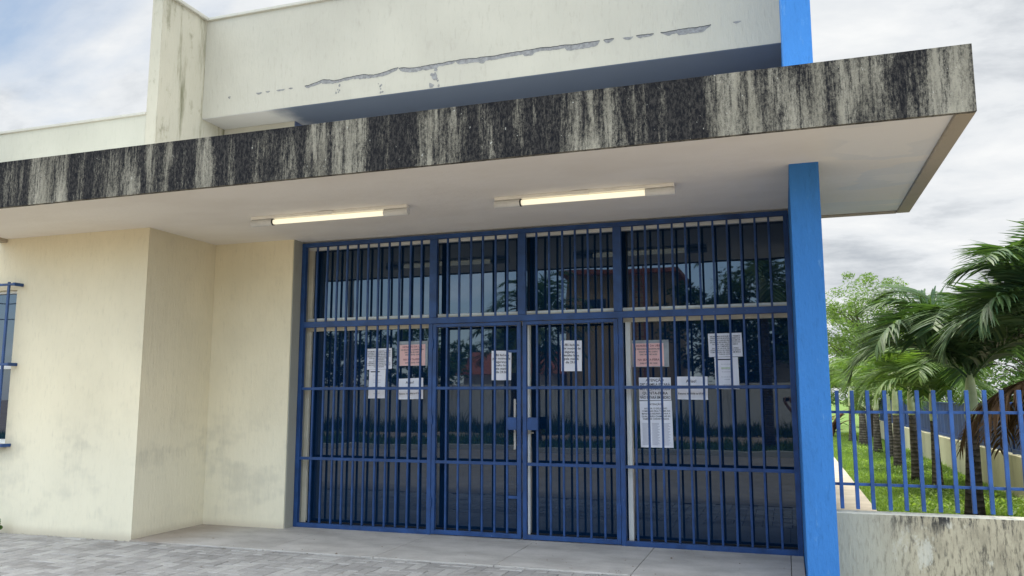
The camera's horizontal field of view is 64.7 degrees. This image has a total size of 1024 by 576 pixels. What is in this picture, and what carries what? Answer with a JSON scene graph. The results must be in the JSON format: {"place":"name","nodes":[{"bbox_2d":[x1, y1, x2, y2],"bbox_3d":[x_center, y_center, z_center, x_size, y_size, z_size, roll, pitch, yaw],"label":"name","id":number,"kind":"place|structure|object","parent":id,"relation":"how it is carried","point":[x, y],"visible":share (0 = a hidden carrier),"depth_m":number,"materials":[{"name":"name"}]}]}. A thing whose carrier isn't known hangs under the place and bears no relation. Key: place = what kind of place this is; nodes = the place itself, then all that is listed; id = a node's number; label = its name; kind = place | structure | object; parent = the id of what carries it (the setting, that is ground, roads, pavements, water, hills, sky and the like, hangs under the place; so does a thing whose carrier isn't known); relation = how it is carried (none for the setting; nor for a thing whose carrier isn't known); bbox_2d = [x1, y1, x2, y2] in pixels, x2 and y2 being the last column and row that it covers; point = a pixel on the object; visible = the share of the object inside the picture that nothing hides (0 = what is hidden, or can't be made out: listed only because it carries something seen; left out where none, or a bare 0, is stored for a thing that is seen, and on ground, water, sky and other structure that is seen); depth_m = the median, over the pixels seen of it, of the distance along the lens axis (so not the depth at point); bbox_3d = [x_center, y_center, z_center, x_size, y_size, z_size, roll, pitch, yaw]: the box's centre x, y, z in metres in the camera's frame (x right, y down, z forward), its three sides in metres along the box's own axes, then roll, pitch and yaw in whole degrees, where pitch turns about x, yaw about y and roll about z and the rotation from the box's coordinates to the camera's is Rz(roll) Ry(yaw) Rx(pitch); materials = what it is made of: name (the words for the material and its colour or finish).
{"place":"outdoors","nodes":[
{"label":"outdoors","id":0,"kind":"place"},
{"bbox_2d":[0,533,617,575],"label":"paving","id":1,"kind":"structure","parent":0,"point":[26,555],"depth_m":7.43,"materials":[{"name":"grey concrete"}]},
{"bbox_2d":[129,524,805,575],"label":"entrance floor","id":2,"kind":"structure","parent":0,"point":[592,558],"depth_m":7.93,"materials":[{"name":"concrete"}]},
{"bbox_2d":[0,0,1023,400],"label":"sky","id":3,"kind":"structure","parent":0,"point":[62,61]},
{"bbox_2d":[834,458,876,510],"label":"path","id":4,"kind":"structure","parent":0,"point":[850,499],"depth_m":12.14,"materials":[{"name":"concrete"}]},
{"bbox_2d":[831,400,963,427],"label":"meadow","id":5,"kind":"structure","parent":0,"point":[842,408],"depth_m":62.82,"materials":[{"name":"green plant"}]},
{"bbox_2d":[831,395,891,417],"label":"shrub","id":6,"kind":"object","parent":5,"relation":"on","point":[880,398],"visible":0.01,"depth_m":41.86,"materials":[{"name":"green plant"}]},
{"bbox_2d":[922,373,1012,401],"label":"shrub","id":7,"kind":"object","parent":5,"relation":"on","point":[943,399],"visible":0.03,"depth_m":40.16,"materials":[{"name":"green plant"}]},
{"bbox_2d":[979,358,1023,404],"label":"shrub","id":8,"kind":"object","parent":5,"relation":"on","point":[1006,363],"visible":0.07,"depth_m":42.18,"materials":[{"name":"green plant"}]},
{"bbox_2d":[833,427,1023,516],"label":"lawn","id":9,"kind":"structure","parent":0,"point":[845,430],"depth_m":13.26,"materials":[{"name":"plant"}]},
{"bbox_2d":[828,341,851,395],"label":"tree","id":10,"kind":"object","parent":9,"relation":"on","point":[836,362],"visible":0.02,"depth_m":34.79,"materials":[{"name":"green plant"}]},
{"bbox_2d":[829,359,856,440],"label":"palm tree","id":11,"kind":"object","parent":9,"relation":"on","point":[850,427],"visible":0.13,"depth_m":27.46,"materials":[{"name":"green plant"}]},
{"bbox_2d":[832,408,857,435],"bbox_3d":[12.168,5.141,31.089,2.142,1.109,2.470,0,-8,-3],"label":"leafy plant","id":12,"kind":"object","parent":9,"relation":"on","point":[834,425],"visible":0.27,"depth_m":30.84,"materials":[{"name":"green plant"}]},
{"bbox_2d":[829,357,881,444],"bbox_3d":[10.855,3.484,25.289,2.280,2.886,2.649,7,-10,-43],"label":"palm tree","id":13,"kind":"object","parent":9,"relation":"on","point":[863,437],"visible":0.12,"depth_m":25.06,"materials":[{"name":"green plant"}]},
{"bbox_2d":[829,356,882,452],"bbox_3d":[9.899,3.145,22.088,2.563,2.702,2.512,-3,-8,18],"label":"palm tree","id":14,"kind":"object","parent":9,"relation":"on","point":[877,442],"visible":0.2,"depth_m":21.98,"materials":[{"name":"green plant"}]},
{"bbox_2d":[825,272,915,437],"bbox_3d":[13.339,2.508,30.486,4.821,6.378,4.789,0,-8,-2],"label":"tree","id":15,"kind":"object","parent":9,"relation":"on","point":[833,317],"visible":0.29,"depth_m":30.11,"materials":[{"name":"green plant"}]},
{"bbox_2d":[845,364,928,456],"bbox_3d":[9.470,2.948,20.331,2.126,2.624,2.213,-3,-8,18],"label":"palm tree","id":16,"kind":"object","parent":9,"relation":"on","point":[888,394],"visible":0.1,"depth_m":20.16,"materials":[{"name":"green plant"}]},
{"bbox_2d":[839,352,941,466],"bbox_3d":[8.197,2.542,17.387,2.240,2.643,2.293,-3,-8,18],"label":"palm tree","id":17,"kind":"object","parent":9,"relation":"on","point":[897,458],"visible":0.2,"depth_m":17.32,"materials":[{"name":"green plant"}]},
{"bbox_2d":[844,348,960,480],"bbox_3d":[7.290,2.185,14.896,2.312,2.689,2.267,-3,-8,18],"label":"palm tree","id":18,"kind":"object","parent":9,"relation":"on","point":[910,398],"visible":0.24,"depth_m":14.78,"materials":[{"name":"green plant"}]},
{"bbox_2d":[861,346,997,489],"bbox_3d":[6.785,2.059,13.216,2.129,2.486,2.139,-3,-8,18],"label":"palm tree","id":19,"kind":"object","parent":9,"relation":"on","point":[915,371],"visible":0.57,"depth_m":13.11,"materials":[{"name":"green plant"}]},
{"bbox_2d":[837,272,1023,515],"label":"palm tree","id":20,"kind":"object","parent":9,"relation":"on","point":[912,318],"visible":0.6,"depth_m":9.63,"materials":[{"name":"green plant"}]},
{"bbox_2d":[920,220,1023,458],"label":"palm tree","id":21,"kind":"object","parent":9,"relation":"on","point":[1005,264],"visible":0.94,"depth_m":8.14,"materials":[{"name":"green plant"}]},
{"bbox_3d":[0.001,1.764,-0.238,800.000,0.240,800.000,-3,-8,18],"label":"ground","id":22,"kind":"structure","parent":0,"visible":0},
{"bbox_2d":[0,0,976,575],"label":"public building","id":23,"kind":"structure","parent":22,"relation":"on","point":[152,352],"depth_m":8.78,"materials":[{"name":"beige paint"}]},
{"bbox_2d":[0,291,16,443],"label":"window","id":24,"kind":"structure","parent":23,"relation":"in","point":[13,294],"depth_m":9.65,"materials":[{"name":"white metal"}]},
{"bbox_2d":[0,282,23,446],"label":"window grille","id":25,"kind":"object","parent":23,"relation":"attached to","point":[8,285],"depth_m":9.39,"materials":[{"name":"blue metal"}]},
{"bbox_2d":[250,204,409,226],"bbox_3d":[-1.887,-0.733,8.267,1.820,0.101,0.087,-3,-8,18],"label":"ceiling lamp","id":26,"kind":"object","parent":23,"relation":"attached to","point":[384,211],"visible":1,"depth_m":8.23,"materials":[{"name":"beige plastic"}]},
{"bbox_2d":[306,328,437,528],"bbox_3d":[-1.655,1.639,9.515,1.669,2.295,0.060,-3,-8,18],"label":"fixed window","id":27,"kind":"structure","parent":23,"relation":"in","point":[404,333],"depth_m":9.52,"materials":[{"name":"black glass"}]},
{"bbox_2d":[368,369,385,397],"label":"paper notice","id":28,"kind":"object","parent":23,"relation":"attached to","point":[381,381],"visible":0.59,"depth_m":9.55,"materials":[{"name":"grey paper"}]},
{"bbox_2d":[367,348,391,369],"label":"paper notice","id":29,"kind":"object","parent":23,"relation":"attached to","point":[371,359],"visible":0.79,"depth_m":9.59,"materials":[{"name":"white paper"}]},
{"bbox_2d":[399,378,422,398],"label":"paper notice","id":30,"kind":"object","parent":23,"relation":"attached to","point":[414,394],"visible":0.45,"depth_m":9.41,"materials":[{"name":"white paper"}]},
{"bbox_2d":[399,341,427,365],"bbox_3d":[-1.152,0.765,9.455,0.365,0.288,0.006,-3,-8,18],"label":"paper notice","id":31,"kind":"object","parent":23,"relation":"attached to","point":[403,353],"visible":0.71,"depth_m":9.45,"materials":[{"name":"pink paper"}]},
{"bbox_2d":[436,326,522,536],"bbox_3d":[-0.348,1.578,9.062,1.095,2.295,0.095,-3,-8,18],"label":"glass door","id":32,"kind":"structure","parent":23,"relation":"in","point":[488,427],"depth_m":9.09,"materials":[{"name":"black"}]},
{"bbox_2d":[492,351,510,379],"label":"paper notice","id":33,"kind":"object","parent":23,"relation":"attached to","point":[500,365],"visible":0.73,"depth_m":9.09,"materials":[{"name":"white paper"}]},
{"bbox_2d":[308,216,786,320],"bbox_3d":[0.167,-0.174,9.139,5.630,0.932,0.085,-3,-8,18],"label":"upper window","id":34,"kind":"structure","parent":23,"relation":"in","point":[775,223],"depth_m":8.98,"materials":[{"name":"black metal"}]},
{"bbox_2d":[293,210,803,555],"bbox_3d":[0.110,1.006,8.809,5.625,3.360,0.073,-3,-8,18],"label":"security grille","id":35,"kind":"object","parent":23,"relation":"attached to","point":[434,321],"visible":1,"depth_m":8.75,"materials":[{"name":"blue metal"}]},
{"bbox_2d":[561,340,581,370],"bbox_3d":[0.649,0.740,8.847,0.238,0.339,0.003,-3,-8,18],"label":"paper notice","id":36,"kind":"object","parent":23,"relation":"attached to","point":[569,355],"visible":0.75,"depth_m":8.85,"materials":[{"name":"white paper"}]},
{"bbox_2d":[527,323,628,539],"bbox_3d":[0.689,1.531,8.719,1.115,2.295,0.090,-3,-8,18],"label":"glass door","id":37,"kind":"structure","parent":23,"relation":"in","point":[595,328],"depth_m":8.74,"materials":[{"name":"black"}]},
{"bbox_2d":[494,183,675,208],"bbox_3d":[0.641,-0.844,7.447,1.700,0.101,0.087,-3,-8,18],"label":"ceiling lamp","id":38,"kind":"object","parent":23,"relation":"attached to","point":[663,189],"visible":1,"depth_m":7.41,"materials":[{"name":"beige plastic"}]},
{"bbox_2d":[632,340,668,366],"bbox_3d":[1.466,0.694,8.577,0.390,0.285,0.006,-3,-8,18],"label":"paper notice","id":39,"kind":"object","parent":23,"relation":"attached to","point":[654,354],"visible":0.91,"depth_m":8.57,"materials":[{"name":"pink paper"}]},
{"bbox_2d":[639,377,670,399],"bbox_3d":[1.504,1.061,8.514,0.336,0.239,0.003,-3,-8,18],"label":"paper notice","id":40,"kind":"object","parent":23,"relation":"attached to","point":[655,394],"visible":0.67,"depth_m":8.51,"materials":[{"name":"white paper"}]},
{"bbox_2d":[639,401,673,447],"bbox_3d":[1.510,1.423,8.462,0.345,0.484,0.004,-3,-8,18],"label":"paper notice","id":41,"kind":"object","parent":23,"relation":"attached to","point":[656,424],"visible":0.78,"depth_m":8.46,"materials":[{"name":"white paper"}]},
{"bbox_2d":[677,376,707,399],"bbox_3d":[1.863,1.039,8.395,0.333,0.241,0.003,-3,-8,18],"label":"paper notice","id":42,"kind":"object","parent":23,"relation":"attached to","point":[696,394],"visible":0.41,"depth_m":8.39,"materials":[{"name":"white paper"}]},
{"bbox_2d":[625,318,797,549],"bbox_3d":[2.017,1.473,8.291,1.672,2.295,0.075,-3,-8,18],"label":"fixed window","id":43,"kind":"structure","parent":23,"relation":"in","point":[790,538],"depth_m":8.24,"materials":[{"name":"black glass"}]},
{"bbox_2d":[708,333,742,356],"bbox_3d":[2.198,0.586,8.342,0.341,0.244,0.003,-3,-8,18],"label":"paper notice","id":44,"kind":"object","parent":23,"relation":"attached to","point":[723,343],"visible":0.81,"depth_m":8.34,"materials":[{"name":"white paper"}]},
{"bbox_2d":[714,357,738,384],"bbox_3d":[2.204,0.872,8.301,0.240,0.326,0.004,-3,-8,18],"label":"paper notice","id":45,"kind":"object","parent":23,"relation":"attached to","point":[724,371],"visible":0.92,"depth_m":8.30,"materials":[{"name":"grey paper"}]},
{"bbox_2d":[856,312,960,402],"bbox_3d":[16.477,3.328,32.171,5.345,5.194,5.401,-3,-8,18],"label":"tree","id":46,"kind":"object","parent":22,"relation":"on","point":[957,397],"visible":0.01,"depth_m":31.77,"materials":[{"name":"green plant"}]},
{"bbox_2d":[837,510,1023,575],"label":"wall","id":47,"kind":"structure","parent":22,"relation":"on","point":[877,543],"depth_m":6.21,"materials":[{"name":"beige concrete"}]},
{"bbox_2d":[831,390,1023,514],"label":"picket fence","id":48,"kind":"object","parent":47,"relation":"on","point":[967,412],"visible":0.91,"depth_m":6.35,"materials":[{"name":"blue metal"}]},
{"bbox_2d":[879,420,1023,498],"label":"garden wall","id":49,"kind":"structure","parent":22,"relation":"on","point":[1016,472],"depth_m":14.21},
{"bbox_2d":[878,400,1020,454],"bbox_3d":[9.698,2.936,18.214,0.075,0.799,26.400,-3,-8,18],"label":"panel fence","id":50,"kind":"object","parent":49,"relation":"on","point":[943,424],"visible":0.23,"depth_m":17.61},
{"bbox_2d":[978,340,1023,401],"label":"tree","id":51,"kind":"object","parent":22,"relation":"on","point":[1018,376],"visible":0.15,"depth_m":29.64,"materials":[{"name":"green plant"}]}
]}

